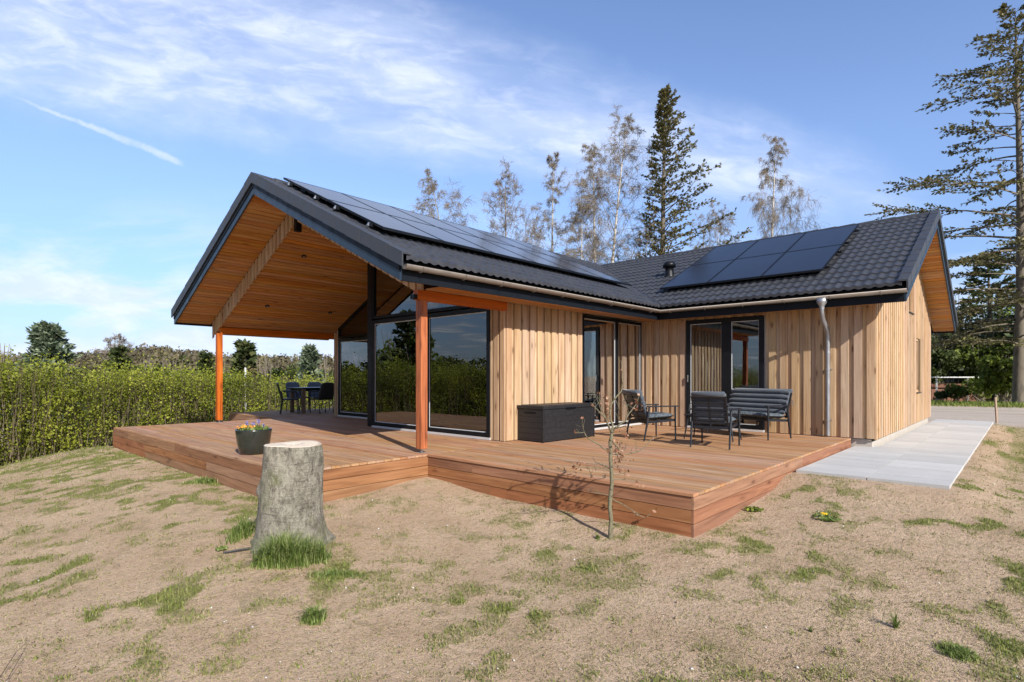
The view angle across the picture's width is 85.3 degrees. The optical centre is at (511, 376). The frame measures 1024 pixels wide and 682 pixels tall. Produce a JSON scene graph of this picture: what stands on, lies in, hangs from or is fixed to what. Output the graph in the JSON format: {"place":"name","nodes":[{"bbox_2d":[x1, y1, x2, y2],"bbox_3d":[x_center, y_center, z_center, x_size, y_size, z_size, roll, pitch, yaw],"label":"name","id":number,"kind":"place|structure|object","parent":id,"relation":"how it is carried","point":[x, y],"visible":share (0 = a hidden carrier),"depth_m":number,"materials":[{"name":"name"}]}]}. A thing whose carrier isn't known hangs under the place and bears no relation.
{"place":"outdoors","nodes":[
{"label":"outdoors","id":0,"kind":"place"},
{"bbox_2d":[0,380,1023,681],"bbox_3d":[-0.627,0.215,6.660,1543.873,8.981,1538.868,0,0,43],"label":"ground","id":1,"kind":"structure","parent":0,"point":[422,514],"depth_m":4.34,"materials":[{"name":"beige soil"}]},
{"bbox_2d":[0,344,18,444],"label":"bushy tree","id":2,"kind":"object","parent":1,"relation":"on","point":[8,371],"visible":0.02,"depth_m":37.94,"materials":[{"name":"green plant"}]},
{"bbox_2d":[0,640,29,680],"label":"bent stalk","id":3,"kind":"object","parent":1,"relation":"on","point":[16,663],"visible":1,"depth_m":3.31,"materials":[{"name":"plant"}]},
{"bbox_2d":[1,320,93,449],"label":"blue spruce","id":4,"kind":"object","parent":1,"relation":"on","point":[44,336],"visible":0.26,"depth_m":33.52,"materials":[{"name":"green plant"}]},
{"bbox_2d":[93,336,131,367],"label":"bare tree","id":5,"kind":"object","parent":1,"relation":"on","point":[108,345],"visible":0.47,"depth_m":54.98,"materials":[{"name":"grey plant"}]},
{"bbox_2d":[98,345,143,438],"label":"tree","id":6,"kind":"object","parent":1,"relation":"on","point":[121,351],"visible":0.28,"depth_m":35.65,"materials":[{"name":"green plant"}]},
{"bbox_2d":[103,333,138,362],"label":"bare tree","id":7,"kind":"object","parent":1,"relation":"on","point":[123,341],"visible":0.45,"depth_m":54.95,"materials":[{"name":"grey plant"}]},
{"bbox_2d":[133,359,153,417],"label":"bushy tree","id":8,"kind":"object","parent":1,"relation":"on","point":[138,365],"visible":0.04,"depth_m":43.94,"materials":[{"name":"green plant"}]},
{"bbox_2d":[0,344,333,465],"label":"hedge","id":9,"kind":"object","parent":1,"relation":"on","point":[31,384],"visible":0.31,"depth_m":15.28,"materials":[{"name":"green plant"}]},
{"bbox_2d":[0,342,333,429],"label":"wood","id":10,"kind":"object","parent":1,"relation":"on","point":[277,361],"visible":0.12,"depth_m":51.29,"materials":[{"name":"plant"}]},
{"bbox_2d":[154,354,185,423],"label":"bushy tree","id":11,"kind":"object","parent":1,"relation":"on","point":[160,366],"visible":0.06,"depth_m":45.76,"materials":[{"name":"green plant"}]},
{"bbox_2d":[170,353,190,369],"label":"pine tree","id":12,"kind":"object","parent":1,"relation":"on","point":[181,359],"visible":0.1,"depth_m":59.81,"materials":[{"name":"green plant"}]},
{"bbox_2d":[173,365,204,420],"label":"bushy tree","id":13,"kind":"object","parent":1,"relation":"on","point":[189,401],"visible":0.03,"depth_m":35.61,"materials":[{"name":"green plant"}]},
{"bbox_2d":[182,475,219,484],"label":"grass tuft","id":14,"kind":"object","parent":1,"relation":"on","point":[203,480],"visible":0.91,"depth_m":7.91,"materials":[{"name":"green plant"}]},
{"bbox_2d":[196,349,215,417],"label":"spruce tree","id":15,"kind":"object","parent":1,"relation":"on","point":[203,355],"visible":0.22,"depth_m":41.67,"materials":[{"name":"green plant"}]},
{"bbox_2d":[215,545,227,550],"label":"weed","id":16,"kind":"object","parent":1,"relation":"on","point":[222,547],"visible":1,"depth_m":5.06,"materials":[{"name":"green plant"}]},
{"bbox_2d":[223,547,249,553],"bbox_3d":[-2.484,1.568,5.012,0.216,0.031,0.022,0,0,-22],"label":"bark piece","id":17,"kind":"object","parent":1,"relation":"on","point":[236,550],"visible":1,"depth_m":5.00,"materials":[{"name":"grey wood"}]},
{"bbox_2d":[218,513,255,543],"bbox_3d":[-2.651,1.455,5.413,0.437,0.249,0.558,0,0,-19],"label":"grass tuft","id":18,"kind":"object","parent":1,"relation":"on","point":[243,530],"visible":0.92,"depth_m":5.36,"materials":[{"name":"green plant"}]},
{"bbox_2d":[225,338,258,419],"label":"spruce tree","id":19,"kind":"object","parent":1,"relation":"on","point":[245,349],"visible":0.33,"depth_m":29.68,"materials":[{"name":"green plant"}]},
{"bbox_2d":[238,359,264,410],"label":"bushy tree","id":20,"kind":"object","parent":1,"relation":"on","point":[253,372],"visible":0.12,"depth_m":29.64,"materials":[{"name":"green plant"}]},
{"bbox_2d":[250,358,284,410],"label":"bushy tree","id":21,"kind":"object","parent":1,"relation":"on","point":[275,370],"visible":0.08,"depth_m":29.88,"materials":[{"name":"green plant"}]},
{"bbox_2d":[240,524,331,569],"bbox_3d":[-1.943,1.454,4.743,0.726,0.338,0.736,0,0,43],"label":"grass tuft","id":22,"kind":"object","parent":1,"relation":"on","point":[278,556],"visible":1,"depth_m":4.70,"materials":[{"name":"green plant"}]},
{"bbox_2d":[250,440,335,554],"bbox_3d":[-2.089,1.162,5.282,0.787,1.054,0.785,0,0,43],"label":"tree stump","id":23,"kind":"object","parent":1,"relation":"on","point":[289,490],"visible":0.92,"depth_m":5.05,"materials":[{"name":"grey wood"}]},
{"bbox_2d":[285,363,308,409],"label":"bushy tree","id":24,"kind":"object","parent":1,"relation":"on","point":[288,372],"visible":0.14,"depth_m":43.39,"materials":[{"name":"green plant"}]},
{"bbox_2d":[294,343,331,408],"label":"spruce tree","id":25,"kind":"object","parent":1,"relation":"on","point":[309,358],"visible":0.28,"depth_m":33.65,"materials":[{"name":"green plant"}]},
{"bbox_2d":[284,534,342,564],"bbox_3d":[-1.737,1.493,4.848,0.508,0.256,0.541,0,0,43],"label":"grass tuft","id":26,"kind":"object","parent":1,"relation":"on","point":[320,556],"visible":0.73,"depth_m":4.81,"materials":[{"name":"green plant"}]},
{"bbox_2d":[297,602,333,625],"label":"grass tuft","id":27,"kind":"object","parent":1,"relation":"on","point":[313,615],"visible":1,"depth_m":3.76,"materials":[{"name":"green plant"}]},
{"bbox_2d":[320,363,333,407],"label":"bushy tree","id":28,"kind":"object","parent":1,"relation":"on","point":[324,375],"visible":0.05,"depth_m":44.01,"materials":[{"name":"green plant"}]},
{"bbox_2d":[307,567,365,579],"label":"grass tuft","id":29,"kind":"object","parent":1,"relation":"on","point":[336,573],"visible":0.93,"depth_m":4.53,"materials":[{"name":"green plant"}]},
{"bbox_2d":[407,167,478,226],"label":"birch tree","id":30,"kind":"object","parent":1,"relation":"on","point":[429,193],"visible":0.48,"depth_m":36.41,"materials":[{"name":"grey plant"}]},
{"bbox_2d":[113,408,850,537],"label":"timber deck","id":31,"kind":"structure","parent":1,"relation":"on","point":[698,487],"depth_m":7.54,"materials":[{"name":"brown wood"}]},
{"bbox_2d":[235,428,271,454],"bbox_3d":[-3.684,0.923,7.925,0.480,0.352,0.480,0,0,43],"label":"flower pot","id":32,"kind":"object","parent":31,"relation":"on","point":[251,442],"visible":0.89,"depth_m":7.74,"materials":[{"name":"ceramic"}]},
{"bbox_2d":[236,425,268,429],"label":"pansy plant","id":33,"kind":"object","parent":32,"relation":"in","point":[244,427],"visible":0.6,"depth_m":7.85,"materials":[{"name":"plant"}]},
{"bbox_2d":[241,419,270,429],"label":"hyacinth plant","id":34,"kind":"object","parent":32,"relation":"in","point":[257,426],"visible":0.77,"depth_m":7.91,"materials":[{"name":"plant"}]},
{"bbox_2d":[276,383,299,413],"bbox_3d":[-6.617,0.638,16.388,0.627,0.926,0.594,0,0,-25],"label":"rattan chair","id":35,"kind":"object","parent":31,"relation":"on","point":[281,395],"visible":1,"depth_m":16.24,"materials":[{"name":"wicker"}]},
{"bbox_2d":[285,382,308,410],"bbox_3d":[-6.864,0.638,17.695,0.627,0.926,0.594,0,0,41],"label":"rattan chair","id":36,"kind":"object","parent":31,"relation":"on","point":[291,384],"visible":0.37,"depth_m":17.80,"materials":[{"name":"wicker"}]},
{"bbox_2d":[286,387,319,412],"bbox_3d":[-5.944,0.717,17.380,0.940,0.765,1.840,0,0,43],"label":"dining table","id":37,"kind":"object","parent":31,"relation":"on","point":[303,390],"visible":0.53,"depth_m":16.70,"materials":[{"name":"wood"}]},
{"bbox_2d":[308,382,329,410],"bbox_3d":[-6.360,0.638,18.242,0.627,0.926,0.594,0,0,45],"label":"rattan chair","id":38,"kind":"object","parent":31,"relation":"on","point":[314,384],"visible":0.52,"depth_m":18.32,"materials":[{"name":"wicker"}]},
{"bbox_2d":[310,382,333,413],"bbox_3d":[-5.626,0.638,16.559,0.627,0.926,0.594,0,0,41],"label":"rattan chair","id":39,"kind":"object","parent":31,"relation":"on","point":[326,391],"visible":0.93,"depth_m":16.40,"materials":[{"name":"wicker"}]},
{"bbox_2d":[517,402,594,442],"bbox_3d":[0.807,0.792,9.864,0.616,0.614,1.452,0,0,44],"label":"storage box","id":40,"kind":"object","parent":31,"relation":"on","point":[544,422],"visible":0.98,"depth_m":9.48,"materials":[{"name":"plastic"}]},
{"bbox_2d":[621,389,677,440],"bbox_3d":[2.395,0.664,9.773,0.809,0.875,0.632,0,0,-19],"label":"lounge armchair","id":41,"kind":"object","parent":31,"relation":"on","point":[645,416],"visible":0.91,"depth_m":9.60,"materials":[{"name":"fabric"}]},
{"bbox_2d":[684,413,741,441],"bbox_3d":[3.517,0.885,9.746,0.862,0.432,0.500,0,0,39],"label":"coffee table","id":42,"kind":"object","parent":31,"relation":"on","point":[733,415],"visible":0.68,"depth_m":9.77,"materials":[{"name":"metal"}]},
{"bbox_2d":[689,391,740,449],"bbox_3d":[3.171,0.664,8.707,0.632,0.875,0.809,0,0,35],"label":"lounge armchair","id":43,"kind":"object","parent":31,"relation":"on","point":[709,409],"visible":1,"depth_m":8.49,"materials":[{"name":"fabric"}]},
{"bbox_2d":[706,388,792,439],"bbox_3d":[4.398,0.664,10.316,0.809,0.875,1.372,0,0,-29],"label":"lounge sofa","id":44,"kind":"object","parent":31,"relation":"on","point":[762,404],"visible":0.75,"depth_m":10.14,"materials":[{"name":"fabric"}]},
{"bbox_2d":[0,439,1023,681],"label":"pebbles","id":45,"kind":"object","parent":1,"relation":"on","point":[537,611],"visible":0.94,"depth_m":3.75,"materials":[{"name":"grey stone"}]},
{"bbox_2d":[479,158,550,247],"bbox_3d":[-0.723,-5.860,38.147,8.386,18.438,7.442,0,0,-13],"label":"bare tree","id":46,"kind":"object","parent":1,"relation":"on","point":[500,192],"visible":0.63,"depth_m":37.85,"materials":[{"name":"grey plant"}]},
{"bbox_2d":[528,227,542,246],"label":"bare tree","id":47,"kind":"object","parent":1,"relation":"on","point":[534,237],"visible":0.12,"depth_m":60.15,"materials":[{"name":"grey plant"}]},
{"bbox_2d":[518,151,580,255],"bbox_3d":[2.864,-5.806,37.128,4.321,18.116,5.624,0,0,43],"label":"birch tree","id":48,"kind":"object","parent":1,"relation":"on","point":[553,165],"visible":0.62,"depth_m":36.62,"materials":[{"name":"grey plant"}]},
{"bbox_2d":[171,172,957,452],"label":"timber house","id":49,"kind":"structure","parent":1,"relation":"on","point":[429,324],"depth_m":11.04,"materials":[{"name":"wood"}]},
{"bbox_2d":[338,300,366,337],"bbox_3d":[-3.512,-1.969,14.156,3.365,1.837,0.094,0,0,43],"label":"gable window","id":50,"kind":"structure","parent":49,"relation":"in","point":[355,325],"depth_m":14.70,"materials":[{"name":"black glass"}]},
{"bbox_2d":[372,266,472,319],"bbox_3d":[-1.673,-2.127,10.800,3.580,1.793,0.095,0,0,43],"label":"gable window","id":51,"kind":"structure","parent":49,"relation":"in","point":[390,297],"depth_m":11.55,"materials":[{"name":"black glass"}]},
{"bbox_2d":[582,315,641,429],"bbox_3d":[2.164,-0.062,11.919,0.105,2.315,2.360,0,0,43],"label":"glass door","id":52,"kind":"structure","parent":49,"relation":"in","point":[605,341],"depth_m":11.82,"materials":[{"name":"glass"}]},
{"bbox_2d":[697,323,720,391],"bbox_3d":[4.242,-0.035,11.877,0.623,2.170,0.054,0,0,43],"label":"curtain","id":53,"kind":"object","parent":49,"relation":"hanging from","point":[708,357],"visible":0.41,"depth_m":11.87,"materials":[{"name":"white fabric"}]},
{"bbox_2d":[686,315,764,431],"bbox_3d":[4.357,-0.052,11.447,1.610,2.295,0.140,0,0,43],"label":"glass door","id":54,"kind":"structure","parent":49,"relation":"in","point":[726,323],"depth_m":11.37,"materials":[{"name":"metal"}]},
{"bbox_2d":[909,292,914,314],"bbox_3d":[9.005,-1.839,12.678,0.213,0.822,0.690,0,0,43],"label":"window","id":55,"kind":"structure","parent":49,"relation":"in","point":[910,312],"depth_m":12.85,"materials":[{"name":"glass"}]},
{"bbox_2d":[916,339,921,392],"bbox_3d":[9.835,-0.259,13.578,0.213,1.322,0.640,0,0,43],"label":"window","id":56,"kind":"structure","parent":49,"relation":"in","point":[916,339],"depth_m":13.74,"materials":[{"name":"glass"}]},
{"bbox_2d":[558,225,576,255],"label":"bare tree","id":57,"kind":"object","parent":1,"relation":"on","point":[563,233],"visible":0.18,"depth_m":54.85,"materials":[{"name":"grey plant"}]},
{"bbox_2d":[564,202,601,261],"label":"birch tree","id":58,"kind":"object","parent":1,"relation":"on","point":[580,230],"visible":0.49,"depth_m":34.92,"materials":[{"name":"grey plant"}]},
{"bbox_2d":[560,141,626,263],"bbox_3d":[5.119,-6.167,37.116,5.263,18.536,6.688,0,0,43],"label":"birch tree","id":59,"kind":"object","parent":1,"relation":"on","point":[591,153],"visible":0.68,"depth_m":36.27,"materials":[{"name":"grey plant"}]},
{"bbox_2d":[563,360,659,538],"bbox_3d":[0.950,0.715,5.397,1.090,1.764,0.406,0,0,-14],"label":"beech sapling","id":60,"kind":"object","parent":1,"relation":"on","point":[610,494],"visible":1,"depth_m":5.36,"materials":[{"name":"brown plant"}]},
{"bbox_2d":[563,103,675,263],"bbox_3d":[6.958,-7.354,35.901,7.328,20.836,7.790,0,0,43],"label":"birch tree","id":61,"kind":"object","parent":1,"relation":"on","point":[614,175],"visible":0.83,"depth_m":35.52,"materials":[{"name":"grey plant"}]},
{"bbox_2d":[633,209,659,257],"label":"birch tree","id":62,"kind":"object","parent":1,"relation":"on","point":[646,238],"visible":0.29,"depth_m":34.47,"materials":[{"name":"grey plant"}]},
{"bbox_2d":[634,84,752,258],"bbox_3d":[11.044,-7.559,33.834,8.070,20.446,8.721,0,0,43],"label":"fir tree","id":63,"kind":"object","parent":1,"relation":"on","point":[663,130],"visible":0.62,"depth_m":33.45,"materials":[{"name":"green plant"}]},
{"bbox_2d":[688,209,718,248],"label":"bare tree","id":64,"kind":"object","parent":1,"relation":"on","point":[700,223],"visible":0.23,"depth_m":57.92,"materials":[{"name":"grey plant"}]},
{"bbox_2d":[698,201,744,246],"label":"birch tree","id":65,"kind":"object","parent":1,"relation":"on","point":[721,231],"visible":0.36,"depth_m":35.30,"materials":[{"name":"grey plant"}]},
{"bbox_2d":[744,506,763,511],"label":"weed","id":66,"kind":"object","parent":1,"relation":"on","point":[756,509],"visible":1,"depth_m":6.01,"materials":[{"name":"green plant"}]},
{"bbox_2d":[739,134,827,238],"bbox_3d":[17.369,-6.808,36.062,5.548,17.431,5.802,0,0,43],"label":"birch tree","id":67,"kind":"object","parent":1,"relation":"on","point":[772,218],"visible":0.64,"depth_m":35.80,"materials":[{"name":"grey plant"}]},
{"bbox_2d":[811,512,841,520],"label":"dandelion","id":68,"kind":"object","parent":1,"relation":"on","point":[826,517],"visible":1,"depth_m":5.64,"materials":[{"name":"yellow plant"}]},
{"bbox_2d":[886,610,908,627],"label":"grass tuft","id":69,"kind":"object","parent":1,"relation":"on","point":[895,624],"visible":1,"depth_m":3.50,"materials":[{"name":"green plant"}]},
{"bbox_2d":[934,387,951,401],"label":"shrub","id":70,"kind":"object","parent":1,"relation":"on","point":[942,395],"visible":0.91,"depth_m":32.76,"materials":[{"name":"green plant"}]},
{"bbox_2d":[864,3,1023,402],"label":"fir tree","id":71,"kind":"object","parent":1,"relation":"on","point":[1016,259],"visible":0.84,"depth_m":27.00,"materials":[{"name":"green plant"}]},
{"bbox_2d":[931,336,965,383],"bbox_3d":[27.039,-0.448,35.978,3.684,4.358,3.011,0,0,30],"label":"shrub","id":72,"kind":"object","parent":1,"relation":"on","point":[940,361],"visible":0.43,"depth_m":35.18,"materials":[{"name":"green plant"}]},
{"bbox_2d":[931,377,978,399],"bbox_3d":[27.028,0.804,33.500,3.766,1.588,0.113,0,0,0],"label":"white fence","id":73,"kind":"object","parent":1,"relation":"on","point":[947,377],"visible":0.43,"depth_m":33.48,"materials":[{"name":"paint"}]},
{"bbox_2d":[944,382,966,401],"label":"shrub","id":74,"kind":"object","parent":1,"relation":"on","point":[955,390],"visible":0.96,"depth_m":32.41,"materials":[{"name":"green plant"}]},
{"bbox_2d":[934,640,979,662],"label":"grass tuft","id":75,"kind":"object","parent":1,"relation":"on","point":[962,652],"visible":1,"depth_m":3.15,"materials":[{"name":"green plant"}]},
{"bbox_2d":[931,384,990,400],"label":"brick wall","id":76,"kind":"structure","parent":1,"relation":"on","point":[940,388],"depth_m":34.50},
{"bbox_2d":[931,315,998,383],"bbox_3d":[30.436,-1.463,38.052,4.881,6.528,4.984,0,0,43],"label":"shrub","id":77,"kind":"object","parent":1,"relation":"on","point":[949,381],"visible":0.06,"depth_m":37.53,"materials":[{"name":"green plant"}]},
{"bbox_2d":[931,294,999,383],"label":"shrub","id":78,"kind":"object","parent":1,"relation":"on","point":[993,317],"visible":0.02,"depth_m":43.05,"materials":[{"name":"green plant"}]},
{"bbox_2d":[956,385,979,401],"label":"shrub","id":79,"kind":"object","parent":1,"relation":"on","point":[965,397],"visible":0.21,"depth_m":32.92,"materials":[{"name":"green plant"}]},
{"bbox_2d":[961,377,992,401],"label":"shrub","id":80,"kind":"object","parent":1,"relation":"on","point":[969,387],"visible":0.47,"depth_m":32.43,"materials":[{"name":"green plant"}]},
{"bbox_2d":[941,250,1015,401],"bbox_3d":[30.860,-3.168,35.652,5.930,10.008,6.168,0,0,43],"label":"spruce tree","id":81,"kind":"object","parent":1,"relation":"on","point":[989,269],"visible":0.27,"depth_m":35.79,"materials":[{"name":"green plant"}]},
{"bbox_2d":[948,334,1011,401],"bbox_3d":[29.582,-0.509,35.119,3.452,4.485,3.567,0,0,-17],"label":"shrub","id":82,"kind":"object","parent":1,"relation":"on","point":[970,354],"visible":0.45,"depth_m":34.90,"materials":[{"name":"green plant"}]},
{"bbox_2d":[967,290,1014,396],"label":"shrub","id":83,"kind":"object","parent":1,"relation":"on","point":[1008,312],"visible":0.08,"depth_m":44.15,"materials":[{"name":"green plant"}]},
{"bbox_2d":[972,354,1012,402],"bbox_3d":[26.472,0.182,29.914,2.484,2.771,2.712,0,0,-32],"label":"shrub","id":84,"kind":"object","parent":1,"relation":"on","point":[995,375],"visible":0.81,"depth_m":29.82,"materials":[{"name":"green plant"}]},
{"bbox_2d":[976,326,1013,359],"bbox_3d":[31.527,-0.888,33.839,4.929,5.252,4.938,0,0,43],"label":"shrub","id":85,"kind":"object","parent":1,"relation":"on","point":[998,335],"visible":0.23,"depth_m":34.37,"materials":[{"name":"green plant"}]},
{"bbox_2d":[994,397,997,422],"bbox_3d":[14.457,1.058,16.591,0.094,0.862,0.045,0,0,0],"label":"wooden stake","id":86,"kind":"object","parent":1,"relation":"on","point":[996,411],"visible":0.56,"depth_m":16.57,"materials":[{"name":"brown wood"}]},
{"bbox_2d":[992,328,1013,357],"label":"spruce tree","id":87,"kind":"object","parent":1,"relation":"on","point":[1008,334],"visible":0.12,"depth_m":33.29,"materials":[{"name":"green plant"}]},
{"bbox_2d":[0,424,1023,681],"bbox_3d":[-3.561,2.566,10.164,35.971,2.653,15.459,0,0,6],"label":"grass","id":88,"kind":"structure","parent":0,"point":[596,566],"depth_m":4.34,"materials":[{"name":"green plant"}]},
{"bbox_2d":[0,0,1023,360],"label":"sky","id":89,"kind":"structure","parent":0,"point":[130,130],"materials":[{"name":"blue"}]},
{"bbox_2d":[796,419,992,489],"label":"pavement","id":90,"kind":"structure","parent":0,"point":[936,453],"depth_m":8.37,"materials":[{"name":"grey concrete"}]},
{"bbox_2d":[931,400,1023,407],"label":"bank grass","id":91,"kind":"structure","parent":0,"point":[975,403],"depth_m":25.80,"materials":[{"name":"green plant"}]}
]}

